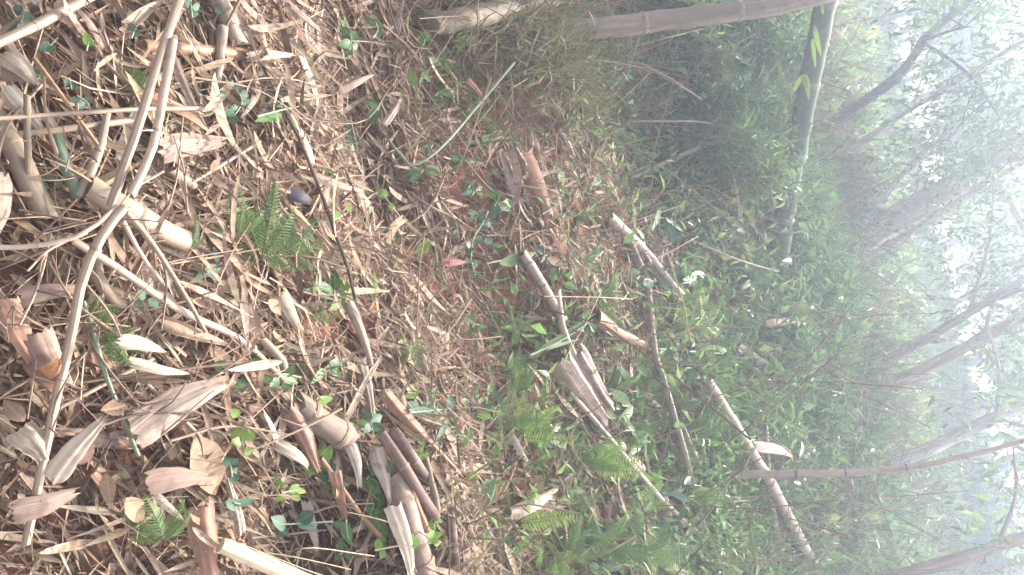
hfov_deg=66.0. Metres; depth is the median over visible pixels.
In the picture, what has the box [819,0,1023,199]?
tree
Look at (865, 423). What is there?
shrub
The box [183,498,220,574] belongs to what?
bamboo sheath
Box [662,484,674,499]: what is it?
seedling
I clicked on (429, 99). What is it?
dry twig
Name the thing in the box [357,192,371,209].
bamboo sheath
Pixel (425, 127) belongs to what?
dry branch
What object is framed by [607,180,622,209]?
bamboo sheath
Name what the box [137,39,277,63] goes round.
cut bamboo
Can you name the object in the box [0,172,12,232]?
bamboo sheath
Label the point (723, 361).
fern
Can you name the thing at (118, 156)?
bamboo sheath
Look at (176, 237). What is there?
bamboo pole
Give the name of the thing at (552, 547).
seedling
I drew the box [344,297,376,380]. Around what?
bamboo sheath
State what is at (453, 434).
seedling
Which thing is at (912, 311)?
shrub
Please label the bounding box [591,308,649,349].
bamboo sheath
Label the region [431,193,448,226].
dry leaf
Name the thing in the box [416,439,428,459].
fern
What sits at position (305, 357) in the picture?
dry leaf
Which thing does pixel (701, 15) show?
fallen bamboo
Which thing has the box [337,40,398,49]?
dry branch
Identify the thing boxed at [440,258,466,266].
red leaf
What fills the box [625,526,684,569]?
fern
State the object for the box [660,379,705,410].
fern
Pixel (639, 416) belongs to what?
dry leaf
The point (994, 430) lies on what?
sky
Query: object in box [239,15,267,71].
bamboo sheath
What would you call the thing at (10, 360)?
loose straw
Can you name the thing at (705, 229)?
seedling
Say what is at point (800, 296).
seedling
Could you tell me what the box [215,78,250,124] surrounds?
seedling
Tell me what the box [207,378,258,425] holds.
dry branch
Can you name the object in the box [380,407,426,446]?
dry leaf
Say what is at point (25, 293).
bamboo sheath
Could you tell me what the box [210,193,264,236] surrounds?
fern
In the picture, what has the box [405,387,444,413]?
seedling
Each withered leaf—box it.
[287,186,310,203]
[466,77,482,95]
[753,441,793,463]
[764,318,795,326]
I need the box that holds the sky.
[887,0,1023,550]
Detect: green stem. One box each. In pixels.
[378,61,514,165]
[387,0,415,58]
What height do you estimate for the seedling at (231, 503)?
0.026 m
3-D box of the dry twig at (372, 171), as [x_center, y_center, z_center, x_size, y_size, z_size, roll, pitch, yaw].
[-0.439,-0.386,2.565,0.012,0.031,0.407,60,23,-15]
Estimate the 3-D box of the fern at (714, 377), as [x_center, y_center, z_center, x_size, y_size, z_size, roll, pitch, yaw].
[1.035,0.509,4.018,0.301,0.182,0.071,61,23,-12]
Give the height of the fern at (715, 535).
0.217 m
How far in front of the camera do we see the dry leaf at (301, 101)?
1.94 m
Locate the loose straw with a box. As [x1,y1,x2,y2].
[0,0,806,574]
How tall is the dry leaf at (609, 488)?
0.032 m
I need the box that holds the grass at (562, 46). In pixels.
[270,0,730,574]
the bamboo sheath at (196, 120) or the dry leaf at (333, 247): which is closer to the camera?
the bamboo sheath at (196, 120)
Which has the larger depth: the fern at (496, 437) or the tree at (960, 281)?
the tree at (960, 281)
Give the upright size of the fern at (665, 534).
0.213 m
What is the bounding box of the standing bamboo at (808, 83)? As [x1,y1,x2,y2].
[767,1,838,298]
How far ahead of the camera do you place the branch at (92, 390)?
1.46 m
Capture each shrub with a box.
[645,0,722,11]
[645,0,750,54]
[671,1,753,88]
[677,42,768,130]
[688,77,793,193]
[715,113,824,224]
[720,54,799,154]
[724,7,843,65]
[735,11,832,94]
[766,302,802,348]
[805,400,837,433]
[810,2,855,27]
[818,265,869,317]
[831,83,888,137]
[837,149,887,201]
[842,519,879,563]
[844,185,887,237]
[852,390,876,428]
[869,239,917,271]
[870,336,896,366]
[885,293,934,334]
[893,409,926,444]
[907,489,937,521]
[911,373,948,410]
[929,465,961,501]
[942,529,979,552]
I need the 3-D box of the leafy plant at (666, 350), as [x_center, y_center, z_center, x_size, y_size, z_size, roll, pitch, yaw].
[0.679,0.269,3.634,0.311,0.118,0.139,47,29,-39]
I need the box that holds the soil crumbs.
[292,138,653,453]
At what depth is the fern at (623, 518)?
3.09 m
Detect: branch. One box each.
[0,64,58,158]
[0,82,45,164]
[0,84,22,122]
[0,233,87,275]
[0,274,81,344]
[0,304,45,342]
[0,330,75,418]
[1,177,85,221]
[11,271,130,326]
[13,199,100,261]
[18,233,70,324]
[19,209,131,227]
[26,403,66,435]
[30,136,87,181]
[31,157,92,182]
[32,264,99,316]
[43,170,163,233]
[46,326,140,376]
[48,261,116,333]
[51,206,110,359]
[51,351,86,416]
[59,297,136,342]
[59,357,154,408]
[65,102,97,171]
[65,195,145,239]
[65,260,155,354]
[75,384,204,435]
[80,315,152,410]
[86,388,173,411]
[88,269,118,341]
[101,304,173,349]
[111,328,172,356]
[126,112,181,162]
[126,238,208,262]
[139,153,183,221]
[142,264,192,351]
[143,221,161,271]
[149,390,213,445]
[151,326,255,408]
[170,425,280,456]
[173,135,210,212]
[193,76,296,113]
[198,208,221,248]
[204,274,246,353]
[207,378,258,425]
[219,130,239,210]
[223,407,342,453]
[235,3,274,95]
[238,457,297,501]
[246,529,326,542]
[267,64,349,160]
[287,86,390,124]
[297,183,365,215]
[314,499,373,512]
[331,497,387,522]
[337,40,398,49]
[390,46,419,96]
[392,113,458,139]
[400,231,428,335]
[404,215,448,270]
[404,255,439,291]
[629,82,828,179]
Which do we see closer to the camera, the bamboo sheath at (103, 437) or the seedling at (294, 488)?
the bamboo sheath at (103, 437)
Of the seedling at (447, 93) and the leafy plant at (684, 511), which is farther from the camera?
the leafy plant at (684, 511)
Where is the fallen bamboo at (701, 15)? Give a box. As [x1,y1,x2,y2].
[546,0,838,40]
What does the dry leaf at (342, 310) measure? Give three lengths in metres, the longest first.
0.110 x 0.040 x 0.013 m
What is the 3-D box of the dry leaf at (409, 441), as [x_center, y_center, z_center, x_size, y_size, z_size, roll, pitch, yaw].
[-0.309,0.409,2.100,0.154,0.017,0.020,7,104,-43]
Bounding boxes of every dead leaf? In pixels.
[3,399,25,421]
[36,357,61,378]
[54,0,63,8]
[65,15,75,29]
[79,441,94,464]
[99,473,115,507]
[100,399,126,415]
[115,334,166,352]
[124,497,144,522]
[128,357,188,374]
[168,445,176,459]
[172,415,190,429]
[190,437,226,494]
[209,345,231,368]
[248,403,263,412]
[249,305,260,334]
[258,369,268,387]
[268,299,281,314]
[280,487,304,498]
[343,351,357,361]
[406,354,414,364]
[531,474,543,494]
[547,256,568,268]
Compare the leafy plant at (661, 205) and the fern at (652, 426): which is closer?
the fern at (652, 426)
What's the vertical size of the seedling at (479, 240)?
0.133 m
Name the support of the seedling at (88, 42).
on the bamboo sheath at (77, 52)
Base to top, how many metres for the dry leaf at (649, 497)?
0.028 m
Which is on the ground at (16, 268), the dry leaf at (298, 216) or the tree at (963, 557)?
the tree at (963, 557)
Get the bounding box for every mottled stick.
[378,430,440,521]
[388,427,428,484]
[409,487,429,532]
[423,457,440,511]
[446,515,459,571]
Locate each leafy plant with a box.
[603,407,652,454]
[609,358,647,424]
[612,504,681,557]
[616,513,678,539]
[625,469,662,492]
[627,141,666,172]
[631,195,683,243]
[636,33,649,47]
[643,146,663,171]
[648,186,689,210]
[648,329,681,370]
[648,518,698,569]
[661,447,715,524]
[664,30,690,60]
[667,81,688,105]
[670,351,704,394]
[672,285,725,337]
[676,533,708,573]
[678,258,704,296]
[688,319,750,368]
[692,337,740,379]
[696,492,733,526]
[703,534,731,569]
[715,454,751,503]
[716,227,745,249]
[717,550,749,573]
[720,511,750,541]
[732,264,751,290]
[736,244,781,294]
[757,420,778,436]
[788,235,845,269]
[788,255,803,269]
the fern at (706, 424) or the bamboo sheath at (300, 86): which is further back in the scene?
the fern at (706, 424)
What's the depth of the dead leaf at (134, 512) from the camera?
1.50 m
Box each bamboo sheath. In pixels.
[0,24,50,99]
[0,49,38,85]
[0,67,24,81]
[0,84,44,130]
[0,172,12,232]
[0,296,32,363]
[0,427,47,493]
[6,419,49,463]
[7,0,53,55]
[9,487,79,523]
[13,304,34,361]
[16,284,74,307]
[22,361,64,401]
[23,323,74,391]
[29,0,80,28]
[32,151,78,199]
[40,427,123,448]
[45,416,106,484]
[60,31,95,84]
[66,0,105,50]
[88,328,104,370]
[91,470,112,507]
[109,429,135,438]
[115,90,143,160]
[119,0,164,33]
[121,236,153,287]
[127,375,230,448]
[132,150,168,199]
[139,88,208,131]
[144,467,217,494]
[152,494,183,520]
[154,192,174,213]
[158,132,226,164]
[158,316,230,346]
[160,245,212,255]
[173,55,206,125]
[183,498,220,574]
[202,169,247,190]
[227,477,245,536]
[231,262,241,302]
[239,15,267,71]
[239,85,260,118]
[242,510,255,548]
[243,268,270,294]
[246,50,293,61]
[251,371,259,415]
[257,375,296,406]
[263,409,278,452]
[270,439,309,471]
[277,289,304,333]
[279,0,321,33]
[280,402,322,475]
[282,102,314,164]
[286,11,305,43]
[288,509,319,543]
[290,30,316,53]
[292,80,316,101]
[294,0,327,19]
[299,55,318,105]
[301,501,318,553]
[305,543,330,562]
[311,91,325,153]
[314,19,320,63]
[315,173,362,191]
[316,436,330,466]
[320,57,333,88]
[329,470,347,520]
[332,218,359,239]
[337,74,342,114]
[337,74,374,94]
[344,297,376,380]
[345,442,361,487]
[349,0,373,6]
[352,356,380,397]
[352,357,374,417]
[353,7,372,12]
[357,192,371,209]
[369,444,391,505]
[378,388,462,476]
[380,98,400,126]
[384,502,417,574]
[387,376,406,405]
[395,0,404,35]
[401,119,406,138]
[419,345,427,374]
[428,187,442,219]
[445,405,452,429]
[494,504,501,545]
[496,551,503,574]
[499,145,521,206]
[502,151,524,184]
[507,433,529,468]
[510,488,558,520]
[515,244,516,285]
[516,150,552,220]
[517,192,532,226]
[541,468,555,472]
[548,347,614,434]
[549,497,556,504]
[559,129,574,155]
[570,264,577,292]
[575,558,588,574]
[576,344,616,411]
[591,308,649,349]
[605,495,611,531]
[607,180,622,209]
[630,349,635,376]
[636,227,645,244]
[644,250,653,271]
[645,394,661,407]
[654,490,672,538]
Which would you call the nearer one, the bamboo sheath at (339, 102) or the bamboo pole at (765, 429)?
the bamboo sheath at (339, 102)
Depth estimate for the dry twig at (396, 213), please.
2.58 m
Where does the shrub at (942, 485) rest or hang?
on the ground at (16, 268)
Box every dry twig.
[1,361,238,398]
[40,296,201,316]
[87,0,122,105]
[89,248,242,286]
[126,116,183,291]
[177,49,238,106]
[192,77,323,91]
[202,0,240,98]
[250,51,336,145]
[250,527,293,566]
[266,343,344,355]
[276,254,346,269]
[306,279,401,334]
[313,245,358,268]
[322,294,346,302]
[353,124,370,154]
[361,162,384,182]
[379,98,399,146]
[383,24,442,100]
[384,198,422,239]
[389,19,402,56]
[390,0,417,47]
[400,166,448,230]
[409,191,461,220]
[414,94,422,166]
[421,85,490,187]
[425,61,430,139]
[434,298,471,344]
[437,437,450,574]
[449,468,456,523]
[451,378,469,392]
[456,407,499,412]
[465,159,517,205]
[467,149,487,256]
[475,287,509,357]
[512,227,551,231]
[532,277,541,336]
[547,92,575,146]
[553,107,579,175]
[571,142,606,208]
[571,277,597,325]
[581,493,623,554]
[598,243,610,339]
[604,255,614,313]
[627,76,760,125]
[697,242,778,272]
[697,341,712,410]
[699,330,707,397]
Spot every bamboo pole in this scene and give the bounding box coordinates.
[0,0,94,47]
[0,106,226,119]
[0,107,59,220]
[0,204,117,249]
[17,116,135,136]
[21,204,130,547]
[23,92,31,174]
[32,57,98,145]
[47,133,85,198]
[72,239,285,382]
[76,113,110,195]
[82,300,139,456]
[86,177,191,251]
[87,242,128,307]
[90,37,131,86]
[106,0,190,206]
[121,219,164,285]
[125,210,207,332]
[127,37,177,197]
[146,382,202,436]
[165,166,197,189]
[177,141,260,191]
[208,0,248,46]
[208,25,214,74]
[214,24,227,83]
[258,337,287,373]
[319,456,386,539]
[387,463,438,574]
[439,470,494,546]
[519,249,566,320]
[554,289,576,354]
[569,390,701,534]
[603,211,684,296]
[608,436,645,472]
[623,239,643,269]
[642,527,687,574]
[645,287,710,550]
[679,420,767,572]
[704,377,818,574]
[717,438,1023,501]
[736,343,784,381]
[754,348,790,385]
[755,396,791,568]
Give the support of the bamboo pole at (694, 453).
on the ground at (16, 268)
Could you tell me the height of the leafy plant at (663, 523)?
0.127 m
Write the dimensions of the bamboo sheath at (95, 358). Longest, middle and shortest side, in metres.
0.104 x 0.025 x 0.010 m
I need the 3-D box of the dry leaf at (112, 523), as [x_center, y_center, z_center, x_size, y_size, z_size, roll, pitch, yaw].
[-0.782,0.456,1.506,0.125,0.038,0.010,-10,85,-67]
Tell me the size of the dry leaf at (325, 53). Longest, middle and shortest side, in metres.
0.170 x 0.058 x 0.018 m
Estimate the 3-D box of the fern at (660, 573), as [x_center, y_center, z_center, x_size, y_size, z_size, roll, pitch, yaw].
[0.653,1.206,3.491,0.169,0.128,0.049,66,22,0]
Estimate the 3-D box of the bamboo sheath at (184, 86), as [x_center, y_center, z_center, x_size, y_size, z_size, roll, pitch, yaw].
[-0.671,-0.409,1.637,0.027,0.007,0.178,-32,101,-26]
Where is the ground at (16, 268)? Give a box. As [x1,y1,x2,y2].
[0,0,992,574]
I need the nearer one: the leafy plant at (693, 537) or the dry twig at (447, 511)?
the dry twig at (447, 511)
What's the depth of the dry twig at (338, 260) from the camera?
2.03 m
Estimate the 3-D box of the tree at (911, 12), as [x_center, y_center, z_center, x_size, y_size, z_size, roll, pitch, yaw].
[11.587,-8.033,19.276,4.610,5.400,4.187,30,47,-53]
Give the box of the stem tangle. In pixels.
[389,0,732,564]
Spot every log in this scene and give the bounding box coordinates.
[290,390,362,452]
[418,0,579,33]
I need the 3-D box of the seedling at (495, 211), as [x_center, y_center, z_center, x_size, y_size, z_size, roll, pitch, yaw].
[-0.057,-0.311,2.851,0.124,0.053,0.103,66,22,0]
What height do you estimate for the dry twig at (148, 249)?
0.131 m
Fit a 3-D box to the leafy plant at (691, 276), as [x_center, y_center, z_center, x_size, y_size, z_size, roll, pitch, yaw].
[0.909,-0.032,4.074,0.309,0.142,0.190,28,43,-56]
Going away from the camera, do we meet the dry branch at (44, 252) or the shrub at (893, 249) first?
the dry branch at (44, 252)
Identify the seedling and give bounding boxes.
[7,5,31,29]
[34,69,41,77]
[38,38,58,53]
[40,173,62,188]
[64,77,76,90]
[70,95,92,109]
[82,31,95,51]
[119,247,220,310]
[127,22,140,38]
[185,0,221,17]
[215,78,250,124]
[215,357,261,391]
[223,456,238,481]
[225,498,255,510]
[230,409,254,455]
[255,100,337,121]
[263,363,301,391]
[271,510,332,536]
[275,474,305,501]
[294,396,332,409]
[303,441,332,485]
[305,269,352,299]
[308,217,317,245]
[308,358,345,383]
[315,463,343,481]
[321,477,349,499]
[323,167,365,188]
[329,279,358,315]
[332,189,395,220]
[333,519,352,544]
[334,537,355,561]
[337,20,357,55]
[337,359,352,380]
[340,125,358,155]
[352,409,382,433]
[353,496,387,527]
[354,206,374,229]
[362,89,395,126]
[362,408,382,432]
[362,477,384,510]
[366,471,380,497]
[367,15,382,38]
[367,498,384,517]
[369,513,386,551]
[374,534,441,558]
[375,526,390,551]
[380,223,396,246]
[403,347,415,365]
[404,165,441,181]
[404,386,420,401]
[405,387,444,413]
[407,67,430,87]
[409,389,504,441]
[416,241,430,256]
[420,33,430,54]
[420,140,432,155]
[422,508,444,530]
[425,523,443,542]
[427,48,454,69]
[428,436,443,446]
[435,77,453,110]
[446,155,474,171]
[446,416,457,436]
[452,210,498,278]
[454,31,469,49]
[459,311,487,336]
[460,181,476,195]
[461,179,473,192]
[461,387,478,410]
[464,186,482,195]
[465,134,493,154]
[467,207,483,223]
[468,397,477,418]
[475,381,492,411]
[476,404,502,421]
[480,399,506,415]
[483,119,497,140]
[485,188,514,206]
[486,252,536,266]
[487,534,524,558]
[488,433,503,456]
[491,184,508,219]
[500,325,533,346]
[510,323,527,338]
[517,22,534,44]
[527,329,548,359]
[528,73,541,83]
[529,313,595,357]
[533,435,559,470]
[534,245,549,264]
[543,535,574,574]
[546,423,561,447]
[551,204,571,220]
[553,190,567,205]
[556,172,564,182]
[559,345,565,358]
[564,458,583,471]
[570,212,584,226]
[571,314,596,345]
[573,220,581,235]
[576,523,599,546]
[590,555,634,574]
[591,273,614,289]
[613,407,633,423]
[626,211,638,220]
[627,268,653,300]
[659,268,695,296]
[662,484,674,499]
[672,338,690,350]
[673,249,692,261]
[700,226,716,254]
[731,185,755,222]
[794,288,811,301]
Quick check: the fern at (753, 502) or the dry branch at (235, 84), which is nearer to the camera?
the dry branch at (235, 84)
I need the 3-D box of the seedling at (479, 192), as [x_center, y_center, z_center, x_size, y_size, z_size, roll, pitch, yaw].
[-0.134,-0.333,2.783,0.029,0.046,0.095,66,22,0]
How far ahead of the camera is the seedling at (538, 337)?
2.99 m
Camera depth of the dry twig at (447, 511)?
2.09 m
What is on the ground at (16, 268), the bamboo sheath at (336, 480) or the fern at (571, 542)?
the fern at (571, 542)
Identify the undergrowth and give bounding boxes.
[450,0,978,574]
[797,0,1023,574]
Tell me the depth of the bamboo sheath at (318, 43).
2.29 m
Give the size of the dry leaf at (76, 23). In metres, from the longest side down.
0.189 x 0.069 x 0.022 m
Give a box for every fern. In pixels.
[88,293,123,321]
[100,313,145,368]
[116,489,193,546]
[117,68,147,100]
[190,219,204,249]
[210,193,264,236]
[232,172,313,271]
[286,218,328,271]
[301,297,341,323]
[365,455,394,477]
[370,269,378,300]
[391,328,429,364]
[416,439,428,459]
[454,427,472,447]
[458,93,490,119]
[469,381,548,429]
[480,417,515,447]
[485,300,537,333]
[491,390,572,445]
[491,465,583,534]
[491,528,533,563]
[496,345,537,398]
[520,397,556,447]
[524,526,578,574]
[533,377,548,408]
[533,540,564,574]
[542,510,615,563]
[561,477,603,512]
[567,243,606,268]
[568,512,625,549]
[569,436,603,473]
[571,421,622,472]
[579,278,625,325]
[588,509,655,571]
[589,436,651,478]
[601,360,642,391]
[605,510,627,540]
[617,529,673,558]
[623,482,673,512]
[624,387,645,424]
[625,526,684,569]
[630,361,669,396]
[638,543,673,560]
[639,339,663,378]
[641,432,656,460]
[647,406,660,431]
[652,523,699,569]
[655,561,664,574]
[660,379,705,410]
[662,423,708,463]
[672,285,716,310]
[673,539,707,551]
[674,461,719,500]
[675,302,689,339]
[677,415,710,429]
[680,398,733,436]
[684,515,717,540]
[685,376,744,407]
[688,290,725,335]
[688,452,715,476]
[695,397,725,438]
[698,536,735,565]
[699,375,738,409]
[701,351,734,368]
[704,286,741,313]
[715,329,748,362]
[718,310,734,325]
[719,262,774,286]
[723,387,757,408]
[728,249,777,283]
[729,224,775,272]
[729,298,765,333]
[730,486,764,508]
[734,288,765,322]
[734,520,765,558]
[735,370,768,397]
[744,484,764,518]
[744,504,766,537]
[748,309,778,346]
[752,287,780,328]
[758,389,785,407]
[793,506,807,516]
[807,489,834,521]
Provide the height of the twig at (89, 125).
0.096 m
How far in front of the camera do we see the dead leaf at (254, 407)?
1.74 m
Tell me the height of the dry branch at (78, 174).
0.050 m
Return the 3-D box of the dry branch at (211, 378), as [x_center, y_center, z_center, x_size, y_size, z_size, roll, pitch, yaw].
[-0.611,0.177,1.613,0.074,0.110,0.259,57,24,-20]
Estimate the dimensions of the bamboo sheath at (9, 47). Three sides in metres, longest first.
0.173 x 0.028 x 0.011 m
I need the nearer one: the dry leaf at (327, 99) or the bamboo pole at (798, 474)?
the dry leaf at (327, 99)
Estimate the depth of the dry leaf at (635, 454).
3.34 m
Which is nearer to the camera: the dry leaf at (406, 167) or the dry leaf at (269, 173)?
the dry leaf at (269, 173)
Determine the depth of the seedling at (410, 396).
2.23 m
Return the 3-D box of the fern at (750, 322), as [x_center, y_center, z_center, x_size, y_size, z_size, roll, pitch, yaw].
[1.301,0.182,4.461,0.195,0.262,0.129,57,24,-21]
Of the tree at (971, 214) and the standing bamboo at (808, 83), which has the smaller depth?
the standing bamboo at (808, 83)
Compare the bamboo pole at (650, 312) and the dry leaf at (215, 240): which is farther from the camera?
the bamboo pole at (650, 312)
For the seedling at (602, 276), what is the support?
on the ground at (16, 268)
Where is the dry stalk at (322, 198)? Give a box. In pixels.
[261,66,379,396]
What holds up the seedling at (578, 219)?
on the ground at (16, 268)
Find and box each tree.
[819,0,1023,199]
[825,30,1023,283]
[828,0,1023,202]
[840,360,1023,574]
[854,24,1023,296]
[860,11,1023,268]
[876,219,1023,463]
[877,66,1023,398]
[880,0,1021,36]
[883,149,1023,549]
[889,3,1018,21]
[890,0,946,75]
[893,0,1014,68]
[896,1,1016,57]
[902,46,1023,196]
[903,0,1023,124]
[905,16,1023,88]
[906,0,1023,118]
[906,77,990,121]
[912,131,1023,210]
[914,17,1023,135]
[917,63,1023,204]
[929,166,1023,314]
[930,159,1023,283]
[935,160,1008,219]
[938,199,988,252]
[943,177,1011,234]
[947,199,1022,289]
[947,231,1020,320]
[950,253,1023,318]
[955,270,1012,314]
[957,298,1019,333]
[961,333,1022,364]
[964,332,1023,414]
[965,353,1023,479]
[966,300,1023,404]
[968,297,1023,383]
[968,313,1023,397]
[970,301,1023,388]
[979,454,1023,574]
[981,474,1023,526]
[990,417,1023,445]
[990,563,1023,573]
[996,463,1023,498]
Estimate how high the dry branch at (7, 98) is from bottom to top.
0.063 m
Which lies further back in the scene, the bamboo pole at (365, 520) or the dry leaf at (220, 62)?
the bamboo pole at (365, 520)
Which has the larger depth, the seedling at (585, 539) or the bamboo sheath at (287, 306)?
the seedling at (585, 539)
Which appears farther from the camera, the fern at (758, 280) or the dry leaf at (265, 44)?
the fern at (758, 280)
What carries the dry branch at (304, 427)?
on the log at (331, 428)
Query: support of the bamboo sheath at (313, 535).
on the bamboo sheath at (321, 555)
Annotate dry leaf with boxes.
[9,210,83,260]
[12,196,68,204]
[14,191,70,198]
[38,539,94,553]
[63,0,104,54]
[68,517,124,538]
[79,415,143,459]
[94,53,115,70]
[97,210,141,277]
[122,200,173,299]
[124,70,153,122]
[125,46,172,84]
[126,300,183,366]
[150,209,176,259]
[151,102,194,178]
[156,316,184,346]
[159,259,174,297]
[160,267,194,308]
[163,104,171,200]
[166,0,180,37]
[172,58,233,77]
[174,464,248,471]
[176,24,201,43]
[178,176,199,229]
[180,281,252,317]
[182,30,211,82]
[182,425,238,464]
[184,1,208,43]
[188,551,238,574]
[190,247,223,285]
[192,527,217,550]
[195,184,233,244]
[201,224,253,284]
[201,403,222,450]
[202,80,233,111]
[210,71,246,159]
[215,287,224,337]
[220,330,259,402]
[222,225,239,305]
[223,364,234,424]
[229,359,282,371]
[230,174,239,240]
[236,223,258,264]
[238,274,248,347]
[238,497,271,534]
[240,0,277,33]
[243,108,258,163]
[245,441,261,458]
[248,20,299,31]
[254,76,259,135]
[254,131,274,171]
[264,33,283,74]
[266,141,275,195]
[268,96,286,136]
[272,74,284,136]
[275,191,323,253]
[276,30,313,61]
[276,110,293,147]
[277,0,298,83]
[277,398,288,469]
[280,94,331,102]
[285,64,300,130]
[285,190,301,219]
[288,203,329,249]
[291,297,313,315]
[293,52,334,90]
[293,227,312,277]
[297,0,332,18]
[298,323,327,388]
[299,78,304,122]
[300,495,336,504]
[302,301,316,340]
[303,176,352,192]
[306,46,353,58]
[312,333,325,396]
[313,129,350,154]
[313,243,374,250]
[316,61,347,91]
[316,235,342,278]
[319,89,338,118]
[322,110,351,124]
[323,76,332,103]
[329,328,345,378]
[332,166,339,236]
[332,233,381,282]
[333,354,396,376]
[334,292,347,319]
[335,28,346,69]
[336,450,339,496]
[338,90,376,115]
[343,137,353,164]
[343,288,389,294]
[343,365,372,420]
[344,167,358,207]
[352,142,364,175]
[352,515,386,531]
[353,324,390,379]
[358,62,388,102]
[359,44,382,103]
[365,235,374,281]
[366,529,370,567]
[368,338,409,348]
[370,438,418,443]
[376,136,396,165]
[378,240,414,263]
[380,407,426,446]
[381,289,397,328]
[382,111,389,143]
[382,215,411,329]
[384,503,394,564]
[387,375,411,415]
[388,248,399,314]
[389,186,411,203]
[390,253,409,270]
[392,219,405,230]
[395,166,424,169]
[397,11,434,55]
[397,202,429,210]
[404,216,422,235]
[405,311,415,329]
[406,407,452,427]
[414,274,452,316]
[422,379,438,432]
[424,291,433,324]
[425,451,455,508]
[426,132,436,166]
[428,54,454,93]
[428,566,462,574]
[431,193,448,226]
[432,367,460,370]
[436,406,462,466]
[459,325,480,362]
[460,548,489,574]
[461,385,481,407]
[465,124,482,136]
[469,462,487,530]
[473,544,484,574]
[482,492,513,506]
[485,142,498,168]
[485,354,495,389]
[488,508,511,513]
[490,557,515,574]
[499,130,509,148]
[504,9,521,30]
[504,542,518,574]
[512,482,542,524]
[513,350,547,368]
[516,147,526,160]
[519,221,521,251]
[520,315,548,319]
[522,169,561,179]
[527,363,545,385]
[538,504,567,509]
[546,501,558,525]
[555,388,569,407]
[556,450,564,476]
[559,179,579,190]
[563,254,569,291]
[563,399,583,421]
[573,69,574,117]
[574,205,591,228]
[582,492,601,520]
[587,278,595,309]
[594,274,606,301]
[599,236,614,252]
[605,481,621,502]
[607,489,643,502]
[612,143,616,166]
[612,279,620,314]
[618,474,630,521]
[625,439,635,455]
[627,412,643,439]
[628,451,638,483]
[642,483,659,517]
[644,524,649,562]
[645,443,649,470]
[647,216,650,244]
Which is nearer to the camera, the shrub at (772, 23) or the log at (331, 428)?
the log at (331, 428)
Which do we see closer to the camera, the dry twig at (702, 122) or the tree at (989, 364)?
the dry twig at (702, 122)
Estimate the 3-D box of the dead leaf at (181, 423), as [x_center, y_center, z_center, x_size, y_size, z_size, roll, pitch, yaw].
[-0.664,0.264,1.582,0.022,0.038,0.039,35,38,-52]
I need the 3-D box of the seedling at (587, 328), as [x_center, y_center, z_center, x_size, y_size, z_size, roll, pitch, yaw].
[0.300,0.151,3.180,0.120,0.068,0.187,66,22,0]
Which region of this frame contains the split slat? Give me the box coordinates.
[216,538,374,574]
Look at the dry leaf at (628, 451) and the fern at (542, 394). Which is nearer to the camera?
the fern at (542, 394)
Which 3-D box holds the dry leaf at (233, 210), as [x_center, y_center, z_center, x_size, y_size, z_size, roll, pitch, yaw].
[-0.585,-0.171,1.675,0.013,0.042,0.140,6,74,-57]

